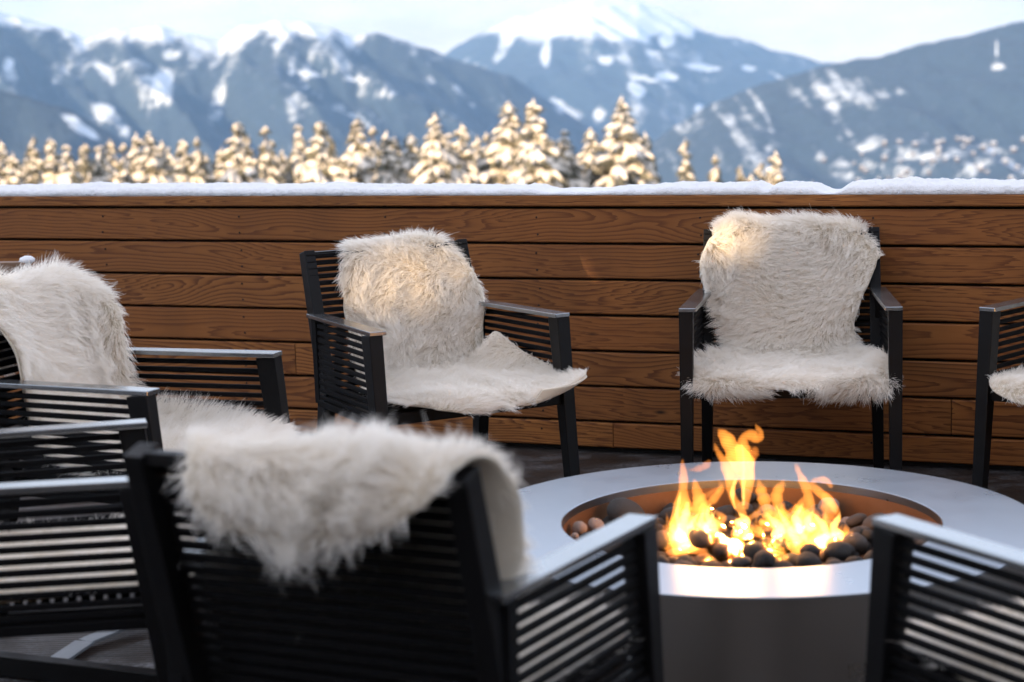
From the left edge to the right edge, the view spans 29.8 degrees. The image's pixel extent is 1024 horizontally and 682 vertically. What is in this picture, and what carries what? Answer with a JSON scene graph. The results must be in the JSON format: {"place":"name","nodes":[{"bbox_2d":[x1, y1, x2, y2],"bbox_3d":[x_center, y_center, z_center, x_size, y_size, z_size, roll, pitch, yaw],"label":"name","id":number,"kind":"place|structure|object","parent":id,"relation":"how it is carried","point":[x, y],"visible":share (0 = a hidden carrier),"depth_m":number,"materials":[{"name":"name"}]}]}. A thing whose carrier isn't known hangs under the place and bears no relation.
{"place":"outdoors","nodes":[
{"label":"outdoors","id":0,"kind":"place"},
{"bbox_2d":[0,90,130,180],"bbox_3d":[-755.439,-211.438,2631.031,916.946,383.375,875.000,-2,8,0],"label":"spur","id":1,"kind":"structure","parent":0,"point":[24,120],"depth_m":2817.04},
{"bbox_2d":[0,12,608,173],"bbox_3d":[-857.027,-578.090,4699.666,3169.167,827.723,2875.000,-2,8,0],"label":"mountain ridge","id":2,"kind":"structure","parent":0,"point":[280,80],"depth_m":5075.27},
{"bbox_2d":[0,425,1023,681],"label":"deck","id":3,"kind":"structure","parent":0,"point":[134,647],"depth_m":6.55,"materials":[{"name":"wood"}]},
{"bbox_2d":[0,256,34,271],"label":"timber rail","id":4,"kind":"object","parent":3,"relation":"on","point":[9,265],"visible":0.89,"depth_m":6.89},
{"bbox_2d":[0,651,157,681],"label":"floor bar","id":5,"kind":"object","parent":3,"relation":"on","point":[34,667],"visible":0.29,"depth_m":4.55,"materials":[{"name":"paint"}]},
{"bbox_2d":[0,418,168,681],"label":"lounge chair","id":6,"kind":"object","parent":3,"relation":"on","point":[55,620],"visible":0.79,"depth_m":3.74,"materials":[{"name":"paint"}]},
{"bbox_2d":[0,513,195,603],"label":"sheepskin","id":7,"kind":"object","parent":6,"relation":"on","point":[57,553],"visible":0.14,"depth_m":3.97,"materials":[{"name":"fur"}]},
{"bbox_2d":[51,630,126,658],"bbox_3d":[-1.062,0.756,4.834,0.092,0.026,0.406,2,9,25],"label":"metal strip","id":8,"kind":"object","parent":3,"relation":"on","point":[74,649],"visible":0.53,"depth_m":4.82,"materials":[{"name":"metal"}]},
{"bbox_2d":[0,332,289,613],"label":"lounge chair","id":9,"kind":"object","parent":3,"relation":"on","point":[141,402],"visible":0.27,"depth_m":5.04,"materials":[{"name":"paint"}]},
{"bbox_2d":[0,251,300,477],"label":"sheepskin","id":10,"kind":"object","parent":9,"relation":"on","point":[60,321],"visible":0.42,"depth_m":5.32,"materials":[{"name":"fur"}]},
{"bbox_2d":[122,442,663,681],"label":"lounge chair","id":11,"kind":"object","parent":3,"relation":"on","point":[493,619],"visible":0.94,"depth_m":3.02,"materials":[{"name":"paint"}]},
{"bbox_2d":[160,410,644,681],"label":"sheepskin","id":12,"kind":"object","parent":11,"relation":"on","point":[332,486],"visible":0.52,"depth_m":2.82,"materials":[{"name":"fur"}]},
{"bbox_2d":[299,239,579,477],"bbox_3d":[-0.256,0.135,6.185,0.700,0.854,0.689,-6,9,-29],"label":"lounge chair","id":13,"kind":"object","parent":3,"relation":"on","point":[332,397],"visible":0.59,"depth_m":6.10,"materials":[{"name":"paint"}]},
{"bbox_2d":[332,227,588,418],"bbox_3d":[-0.194,-0.067,6.146,0.600,0.458,0.887,-6,9,-29],"label":"sheepskin","id":14,"kind":"object","parent":13,"relation":"on","point":[414,296],"visible":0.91,"depth_m":6.30,"materials":[{"name":"fur"}]},
{"bbox_2d":[0,194,1023,470],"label":"wooden fence","id":15,"kind":"object","parent":3,"relation":"on","point":[618,278],"visible":0.5,"depth_m":7.07,"materials":[{"name":"wood"}]},
{"bbox_2d":[0,176,1023,195],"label":"snow layer","id":16,"kind":"object","parent":15,"relation":"on","point":[914,185],"visible":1,"depth_m":7.15,"materials":[{"name":"snow"}]},
{"bbox_2d":[518,461,1023,681],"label":"fire table","id":17,"kind":"object","parent":3,"relation":"on","point":[797,624],"visible":0.59,"depth_m":4.15,"materials":[{"name":"metal"}]},
{"bbox_2d":[572,521,586,534],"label":"stone","id":18,"kind":"object","parent":17,"relation":"in","point":[579,527],"visible":0.86,"depth_m":4.72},
{"bbox_2d":[588,518,604,530],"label":"stone","id":19,"kind":"object","parent":17,"relation":"in","point":[594,524],"visible":0.8,"depth_m":4.78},
{"bbox_2d":[607,497,644,521],"bbox_3d":[0.288,0.436,4.848,0.095,0.060,0.112,3,27,-32],"label":"stone","id":20,"kind":"object","parent":17,"relation":"in","point":[617,508],"visible":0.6,"depth_m":4.83,"materials":[{"name":"stone"}]},
{"bbox_2d":[657,530,672,550],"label":"stone","id":21,"kind":"object","parent":17,"relation":"in","point":[665,539],"visible":0.68,"depth_m":4.63,"materials":[{"name":"stone"}]},
{"bbox_2d":[664,520,676,528],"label":"stone","id":22,"kind":"object","parent":17,"relation":"in","point":[667,524],"visible":0.34,"depth_m":4.88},
{"bbox_2d":[658,506,683,521],"bbox_3d":[0.408,0.443,4.913,0.070,0.038,0.060,-24,12,-38],"label":"stone","id":23,"kind":"object","parent":22,"relation":"on","point":[673,514],"visible":0.94,"depth_m":4.89,"materials":[{"name":"stone"}]},
{"bbox_2d":[668,540,691,549],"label":"stone","id":24,"kind":"object","parent":17,"relation":"in","point":[675,545],"visible":0.35,"depth_m":4.69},
{"bbox_2d":[665,527,686,543],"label":"stone","id":25,"kind":"object","parent":24,"relation":"on","point":[679,535],"visible":0.78,"depth_m":4.68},
{"bbox_2d":[694,553,716,563],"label":"stone","id":26,"kind":"object","parent":17,"relation":"in","point":[703,557],"visible":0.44,"depth_m":4.54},
{"bbox_2d":[689,528,711,548],"bbox_3d":[0.446,0.465,4.531,0.053,0.046,0.053,-3,8,-8],"label":"stone","id":27,"kind":"object","parent":26,"relation":"on","point":[700,538],"visible":1,"depth_m":4.51,"materials":[{"name":"stone"}]},
{"bbox_2d":[707,534,731,553],"bbox_3d":[0.493,0.487,4.588,0.062,0.052,0.058,15,21,-22],"label":"stone","id":28,"kind":"object","parent":17,"relation":"in","point":[718,538],"visible":0.42,"depth_m":4.57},
{"bbox_2d":[712,543,730,557],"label":"stone","id":29,"kind":"object","parent":17,"relation":"in","point":[721,550],"visible":1,"depth_m":4.51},
{"bbox_2d":[714,505,736,521],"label":"stone","id":30,"kind":"object","parent":17,"relation":"in","point":[721,512],"visible":0.68,"depth_m":4.90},
{"bbox_2d":[730,556,751,567],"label":"stone","id":31,"kind":"object","parent":17,"relation":"in","point":[740,561],"visible":0.97,"depth_m":4.38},
{"bbox_2d":[741,518,752,524],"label":"stone","id":32,"kind":"object","parent":17,"relation":"in","point":[746,521],"visible":0.21,"depth_m":4.91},
{"bbox_2d":[734,502,753,519],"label":"stone","id":33,"kind":"object","parent":32,"relation":"on","point":[744,510],"visible":0.97,"depth_m":4.88,"materials":[{"name":"stone"}]},
{"bbox_2d":[750,500,761,511],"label":"stone","id":34,"kind":"object","parent":17,"relation":"in","point":[756,505],"visible":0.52,"depth_m":5.00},
{"bbox_2d":[755,493,771,504],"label":"stone","id":35,"kind":"object","parent":34,"relation":"on","point":[763,498],"visible":1,"depth_m":5.00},
{"bbox_2d":[757,522,775,535],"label":"stone","id":36,"kind":"object","parent":17,"relation":"in","point":[760,530],"visible":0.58,"depth_m":4.77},
{"bbox_2d":[751,511,771,526],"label":"stone","id":37,"kind":"object","parent":36,"relation":"on","point":[761,518],"visible":0.99,"depth_m":4.76,"materials":[{"name":"stone"}]},
{"bbox_2d":[767,548,783,557],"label":"stone","id":38,"kind":"object","parent":17,"relation":"in","point":[778,554],"visible":0.41,"depth_m":4.59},
{"bbox_2d":[771,538,789,551],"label":"stone","id":39,"kind":"object","parent":38,"relation":"on","point":[779,544],"visible":1,"depth_m":4.59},
{"bbox_2d":[778,523,792,536],"bbox_3d":[0.694,0.481,4.812,0.059,0.044,0.068,-20,26,7],"label":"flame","id":40,"kind":"object","parent":17,"relation":"in","point":[784,527],"visible":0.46,"depth_m":4.80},
{"bbox_2d":[790,511,804,523],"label":"stone","id":41,"kind":"object","parent":40,"relation":"on","point":[797,517],"visible":1,"depth_m":4.79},
{"bbox_2d":[789,523,804,536],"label":"stone","id":42,"kind":"object","parent":17,"relation":"in","point":[797,529],"visible":0.94,"depth_m":4.75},
{"bbox_2d":[804,524,809,537],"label":"stone","id":43,"kind":"object","parent":17,"relation":"in","point":[807,528],"visible":0.23,"depth_m":4.82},
{"bbox_2d":[803,508,827,525],"bbox_3d":[0.760,0.444,4.818,0.067,0.044,0.058,25,42,34],"label":"stone","id":44,"kind":"object","parent":43,"relation":"on","point":[810,514],"visible":0.66,"depth_m":4.80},
{"bbox_2d":[796,552,821,566],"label":"stone","id":45,"kind":"object","parent":17,"relation":"in","point":[804,559],"visible":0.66,"depth_m":4.40,"materials":[{"name":"stone"}]},
{"bbox_2d":[800,543,819,555],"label":"stone","id":46,"kind":"object","parent":45,"relation":"on","point":[812,548],"visible":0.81,"depth_m":4.43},
{"bbox_2d":[807,531,813,540],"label":"stone","id":47,"kind":"object","parent":17,"relation":"in","point":[809,534],"visible":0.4,"depth_m":4.77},
{"bbox_2d":[809,518,827,533],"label":"stone","id":48,"kind":"object","parent":47,"relation":"on","point":[818,525],"visible":0.91,"depth_m":4.74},
{"bbox_2d":[818,497,839,514],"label":"stone","id":49,"kind":"object","parent":17,"relation":"in","point":[828,505],"visible":0.86,"depth_m":4.88,"materials":[{"name":"stone"}]},
{"bbox_2d":[824,541,851,560],"bbox_3d":[0.755,0.486,4.450,0.068,0.044,0.059,9,25,36],"label":"stone","id":50,"kind":"object","parent":17,"relation":"in","point":[841,550],"visible":0.9,"depth_m":4.43,"materials":[{"name":"stone"}]},
{"bbox_2d":[839,516,858,528],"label":"stone","id":51,"kind":"object","parent":17,"relation":"in","point":[843,519],"visible":0.28,"depth_m":4.85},
{"bbox_2d":[846,513,866,526],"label":"stone","id":52,"kind":"object","parent":51,"relation":"on","point":[855,520],"visible":0.88,"depth_m":4.82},
{"bbox_2d":[842,533,868,551],"bbox_3d":[0.816,0.478,4.563,0.068,0.044,0.059,17,5,-44],"label":"stone","id":53,"kind":"object","parent":17,"relation":"in","point":[858,542],"visible":0.88,"depth_m":4.54,"materials":[{"name":"stone"}]},
{"bbox_2d":[862,513,885,529],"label":"stone","id":54,"kind":"object","parent":17,"relation":"in","point":[867,521],"visible":0.4,"depth_m":4.77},
{"bbox_2d":[679,227,902,470],"bbox_3d":[0.924,0.077,6.364,0.700,0.854,0.689,0,8,9],"label":"lounge chair","id":55,"kind":"object","parent":3,"relation":"on","point":[885,318],"visible":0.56,"depth_m":6.13,"materials":[{"name":"paint"}]},
{"bbox_2d":[676,206,899,409],"bbox_3d":[0.922,-0.122,6.366,0.676,0.508,0.758,0,8,9],"label":"sheepskin","id":56,"kind":"object","parent":55,"relation":"on","point":[787,291],"visible":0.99,"depth_m":6.51,"materials":[{"name":"fur"}]},
{"bbox_2d":[865,514,1023,681],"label":"lounge chair","id":57,"kind":"object","parent":3,"relation":"on","point":[893,558],"visible":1,"depth_m":3.15,"materials":[{"name":"paint"}]},
{"bbox_2d":[866,597,1023,681],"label":"sheepskin","id":58,"kind":"object","parent":57,"relation":"on","point":[1000,623],"visible":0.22,"depth_m":3.25,"materials":[{"name":"fur"}]},
{"bbox_2d":[972,297,1023,488],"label":"lounge chair","id":59,"kind":"object","parent":3,"relation":"on","point":[989,335],"visible":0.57,"depth_m":5.96,"materials":[{"name":"paint"}]},
{"bbox_2d":[988,365,1023,407],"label":"sheepskin","id":60,"kind":"object","parent":59,"relation":"on","point":[1008,385],"visible":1,"depth_m":5.83,"materials":[{"name":"fur"}]},
{"bbox_2d":[0,0,1023,62],"label":"sky","id":61,"kind":"structure","parent":0,"point":[823,31],"materials":[{"name":"white"}]},
{"bbox_2d":[443,0,833,145],"bbox_3d":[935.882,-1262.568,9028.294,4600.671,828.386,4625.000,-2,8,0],"label":"mountain summit","id":62,"kind":"structure","parent":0,"point":[590,63],"depth_m":9248.62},
{"bbox_2d":[677,514,696,532],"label":"stone","id":63,"kind":"object","parent":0,"point":[685,522],"visible":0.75,"depth_m":4.77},
{"bbox_2d":[722,515,743,529],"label":"stone","id":64,"kind":"object","parent":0,"point":[730,522],"visible":0.73,"depth_m":4.81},
{"bbox_2d":[730,526,749,542],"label":"stone","id":65,"kind":"object","parent":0,"point":[741,534],"visible":0.9,"depth_m":4.69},
{"bbox_2d":[763,525,778,538],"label":"stone","id":66,"kind":"object","parent":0,"point":[771,531],"visible":0.92,"depth_m":4.71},
{"bbox_2d":[651,21,1023,188],"bbox_3d":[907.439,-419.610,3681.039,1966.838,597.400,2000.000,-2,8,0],"label":"forested ridge","id":67,"kind":"structure","parent":0,"point":[840,117],"depth_m":3900.44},
{"bbox_2d":[832,522,849,535],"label":"stone","id":68,"kind":"object","parent":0,"point":[840,528],"visible":0.9,"depth_m":4.70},
{"bbox_3d":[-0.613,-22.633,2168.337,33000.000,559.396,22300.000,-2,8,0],"label":"ground","id":69,"kind":"structure","parent":0,"visible":0},
{"bbox_2d":[0,141,12,182],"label":"spruce tree","id":70,"kind":"object","parent":69,"relation":"on","point":[4,154],"visible":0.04,"depth_m":102.63,"materials":[{"name":"white plant"}]},
{"bbox_2d":[0,152,27,184],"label":"spruce tree","id":71,"kind":"object","parent":69,"relation":"on","point":[13,165],"visible":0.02,"depth_m":91.45,"materials":[{"name":"white plant"}]},
{"bbox_2d":[19,152,43,180],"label":"spruce tree","id":72,"kind":"object","parent":69,"relation":"on","point":[25,161],"depth_m":109.89,"materials":[{"name":"white plant"}]},
{"bbox_2d":[24,138,43,183],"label":"spruce tree","id":73,"kind":"object","parent":69,"relation":"on","point":[34,167],"visible":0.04,"depth_m":103.35,"materials":[{"name":"white plant"}]},
{"bbox_2d":[39,137,63,183],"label":"spruce tree","id":74,"kind":"object","parent":69,"relation":"on","point":[51,167],"visible":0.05,"depth_m":97.49,"materials":[{"name":"white plant"}]},
{"bbox_2d":[53,145,85,183],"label":"spruce tree","id":75,"kind":"object","parent":69,"relation":"on","point":[69,174],"visible":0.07,"depth_m":95.41,"materials":[{"name":"white plant"}]},
{"bbox_2d":[79,144,94,182],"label":"spruce tree","id":76,"kind":"object","parent":69,"relation":"on","point":[85,169],"visible":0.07,"depth_m":101.76,"materials":[{"name":"white plant"}]},
{"bbox_2d":[88,156,106,182],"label":"spruce tree","id":77,"kind":"object","parent":69,"relation":"on","point":[98,171],"visible":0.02,"depth_m":83.61,"materials":[{"name":"white plant"}]},
{"bbox_2d":[101,140,119,182],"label":"spruce tree","id":78,"kind":"object","parent":69,"relation":"on","point":[111,168],"visible":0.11,"depth_m":107.33,"materials":[{"name":"white plant"}]},
{"bbox_2d":[116,144,135,183],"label":"spruce tree","id":79,"kind":"object","parent":69,"relation":"on","point":[124,171],"visible":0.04,"depth_m":97.47,"materials":[{"name":"white plant"}]},
{"bbox_2d":[118,147,140,181],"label":"spruce tree","id":80,"kind":"object","parent":69,"relation":"on","point":[134,154],"visible":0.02,"depth_m":113.58,"materials":[{"name":"white plant"}]},
{"bbox_2d":[132,132,171,182],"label":"spruce tree","id":81,"kind":"object","parent":69,"relation":"on","point":[153,170],"visible":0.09,"depth_m":101.32,"materials":[{"name":"white plant"}]},
{"bbox_2d":[158,141,176,182],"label":"spruce tree","id":82,"kind":"object","parent":69,"relation":"on","point":[163,160],"visible":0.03,"depth_m":110.64,"materials":[{"name":"white plant"}]},
{"bbox_2d":[171,139,199,182],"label":"spruce tree","id":83,"kind":"object","parent":69,"relation":"on","point":[184,167],"visible":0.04,"depth_m":94.40,"materials":[{"name":"white plant"}]},
{"bbox_2d":[191,138,207,182],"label":"spruce tree","id":84,"kind":"object","parent":69,"relation":"on","point":[199,165],"visible":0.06,"depth_m":109.41,"materials":[{"name":"white plant"}]},
{"bbox_2d":[208,147,228,182],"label":"spruce tree","id":85,"kind":"object","parent":69,"relation":"on","point":[215,177],"visible":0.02,"depth_m":104.28,"materials":[{"name":"white plant"}]},
{"bbox_2d":[217,122,266,183],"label":"spruce tree","id":86,"kind":"object","parent":69,"relation":"on","point":[238,169],"visible":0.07,"depth_m":91.29,"materials":[{"name":"white plant"}]},
{"bbox_2d":[256,126,283,183],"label":"spruce tree","id":87,"kind":"object","parent":69,"relation":"on","point":[267,170],"visible":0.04,"depth_m":97.42,"materials":[{"name":"white plant"}]},
{"bbox_2d":[277,149,287,182],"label":"spruce tree","id":88,"kind":"object","parent":69,"relation":"on","point":[282,158],"visible":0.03,"depth_m":117.32,"materials":[{"name":"white plant"}]},
{"bbox_2d":[283,136,308,182],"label":"spruce tree","id":89,"kind":"object","parent":69,"relation":"on","point":[295,172],"visible":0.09,"depth_m":98.76,"materials":[{"name":"white plant"}]},
{"bbox_2d":[282,125,312,183],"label":"spruce tree","id":90,"kind":"object","parent":69,"relation":"on","point":[292,156],"visible":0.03,"depth_m":103.27,"materials":[{"name":"white plant"}]},
{"bbox_2d":[298,119,349,183],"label":"spruce tree","id":91,"kind":"object","parent":69,"relation":"on","point":[322,168],"visible":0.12,"depth_m":89.31,"materials":[{"name":"white plant"}]},
{"bbox_2d":[337,117,379,183],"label":"spruce tree","id":92,"kind":"object","parent":69,"relation":"on","point":[356,162],"visible":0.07,"depth_m":99.17,"materials":[{"name":"white plant"}]},
{"bbox_2d":[367,126,381,171],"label":"spruce tree","id":93,"kind":"object","parent":69,"relation":"on","point":[374,144],"visible":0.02,"depth_m":111.35,"materials":[{"name":"white plant"}]},
{"bbox_2d":[371,131,407,183],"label":"spruce tree","id":94,"kind":"object","parent":69,"relation":"on","point":[390,170],"visible":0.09,"depth_m":93.44,"materials":[{"name":"white plant"}]},
{"bbox_2d":[397,133,423,183],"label":"spruce tree","id":95,"kind":"object","parent":69,"relation":"on","point":[409,162],"visible":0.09,"depth_m":102.41,"materials":[{"name":"white plant"}]},
{"bbox_2d":[408,113,469,183],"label":"spruce tree","id":96,"kind":"object","parent":69,"relation":"on","point":[436,163],"visible":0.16,"depth_m":91.25,"materials":[{"name":"white plant"}]},
{"bbox_2d":[449,123,480,183],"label":"spruce tree","id":97,"kind":"object","parent":69,"relation":"on","point":[462,154],"visible":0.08,"depth_m":97.39,"materials":[{"name":"white plant"}]},
{"bbox_2d":[470,137,482,165],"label":"spruce tree","id":98,"kind":"object","parent":69,"relation":"on","point":[476,144],"visible":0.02,"depth_m":112.52,"materials":[{"name":"white plant"}]},
{"bbox_2d":[471,102,523,183],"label":"spruce tree","id":99,"kind":"object","parent":69,"relation":"on","point":[498,169],"visible":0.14,"depth_m":93.13,"materials":[{"name":"white plant"}]},
{"bbox_2d":[503,98,569,187],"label":"spruce tree","id":100,"kind":"object","parent":69,"relation":"on","point":[536,148],"visible":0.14,"depth_m":87.14,"materials":[{"name":"white plant"}]},
{"bbox_2d":[550,130,591,187],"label":"spruce tree","id":101,"kind":"object","parent":69,"relation":"on","point":[576,177],"visible":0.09,"depth_m":89.43,"materials":[{"name":"white plant"}]},
{"bbox_2d":[576,129,603,186],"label":"spruce tree","id":102,"kind":"object","parent":69,"relation":"on","point":[588,156],"visible":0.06,"depth_m":102.90,"materials":[{"name":"white plant"}]},
{"bbox_2d":[584,97,661,186],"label":"spruce tree","id":103,"kind":"object","parent":69,"relation":"on","point":[627,159],"visible":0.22,"depth_m":89.09,"materials":[{"name":"white plant"}]},
{"bbox_2d":[636,133,661,183],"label":"spruce tree","id":104,"kind":"object","parent":69,"relation":"on","point":[648,147],"depth_m":95.41,"materials":[{"name":"white plant"}]},
{"bbox_2d":[675,139,696,181],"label":"spruce tree","id":105,"kind":"object","parent":69,"relation":"on","point":[685,172],"visible":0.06,"depth_m":87.63,"materials":[{"name":"white plant"}]},
{"bbox_2d":[707,155,722,182],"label":"spruce tree","id":106,"kind":"object","parent":69,"relation":"on","point":[713,175],"visible":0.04,"depth_m":91.74,"materials":[{"name":"white plant"}]},
{"bbox_2d":[765,150,784,184],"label":"spruce tree","id":107,"kind":"object","parent":69,"relation":"on","point":[773,177],"depth_m":89.71,"materials":[{"name":"white plant"}]},
{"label":"stone","id":108,"kind":"object","parent":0,"visible":0},
{"bbox_2d":[742,541,766,562],"bbox_3d":[0.569,0.493,4.485,0.057,0.051,0.061,12,-1,-44],"label":"stone","id":109,"kind":"object","parent":108,"relation":"on","point":[751,549],"visible":0.55,"depth_m":4.47,"materials":[{"name":"stone"}]},
{"label":"stone","id":110,"kind":"object","parent":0,"visible":0},
{"bbox_2d":[777,501,794,515],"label":"stone","id":111,"kind":"object","parent":110,"relation":"on","point":[784,508],"visible":0.84,"depth_m":4.93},
{"label":"stone","id":112,"kind":"object","parent":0,"visible":0},
{"bbox_2d":[731,487,752,502],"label":"stone","id":113,"kind":"object","parent":112,"relation":"on","point":[741,494],"visible":0.94,"depth_m":4.96,"materials":[{"name":"stone"}]},
{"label":"stone","id":114,"kind":"object","parent":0,"visible":0},
{"bbox_2d":[753,550,774,567],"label":"stone","id":115,"kind":"object","parent":114,"relation":"on","point":[763,558],"visible":0.88,"depth_m":4.33,"materials":[{"name":"stone"}]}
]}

